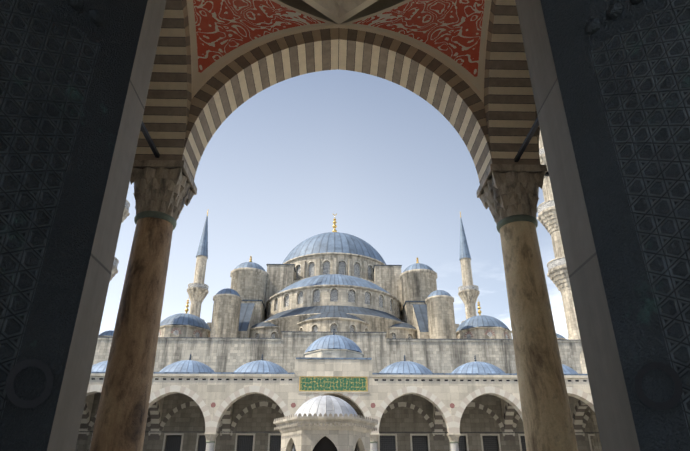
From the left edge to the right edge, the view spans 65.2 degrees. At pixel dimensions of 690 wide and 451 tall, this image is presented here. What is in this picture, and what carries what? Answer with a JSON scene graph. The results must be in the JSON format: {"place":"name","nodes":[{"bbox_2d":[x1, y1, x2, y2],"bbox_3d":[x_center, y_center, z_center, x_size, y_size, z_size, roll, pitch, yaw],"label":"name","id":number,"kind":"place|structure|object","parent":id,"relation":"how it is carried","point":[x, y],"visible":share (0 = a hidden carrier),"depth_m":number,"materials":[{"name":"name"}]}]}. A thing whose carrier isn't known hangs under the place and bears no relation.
{"place":"outdoors","nodes":[
{"label":"outdoors","id":0,"kind":"place"},
{"bbox_2d":[99,69,567,339],"label":"sky","id":1,"kind":"structure","parent":0,"point":[397,177],"materials":[{"name":"blue"}]},
{"bbox_2d":[92,131,601,450],"bbox_3d":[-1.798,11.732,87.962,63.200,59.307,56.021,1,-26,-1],"label":"mosque","id":2,"kind":"structure","parent":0,"point":[308,292],"depth_m":65.20,"materials":[{"name":"stone"}]},
{"label":"ground","id":3,"kind":"structure","parent":0,"visible":0},
{"bbox_2d":[273,395,377,450],"bbox_3d":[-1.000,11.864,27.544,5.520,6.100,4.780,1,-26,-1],"label":"fountain","id":4,"kind":"object","parent":3,"relation":"on","point":[326,423],"visible":1,"depth_m":26.45,"materials":[{"name":"stone"}]},
{"bbox_2d":[75,329,598,450],"bbox_3d":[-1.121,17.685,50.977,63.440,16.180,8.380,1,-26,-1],"label":"portico","id":5,"kind":"structure","parent":3,"relation":"on","point":[407,405],"depth_m":50.47,"materials":[{"name":"stone"}]},
{"bbox_2d":[0,0,689,450],"bbox_3d":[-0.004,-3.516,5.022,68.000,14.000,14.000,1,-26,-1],"label":"archway","id":6,"kind":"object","parent":3,"relation":"on","point":[104,104],"depth_m":3.94,"materials":[{"name":"stone"}]}
]}

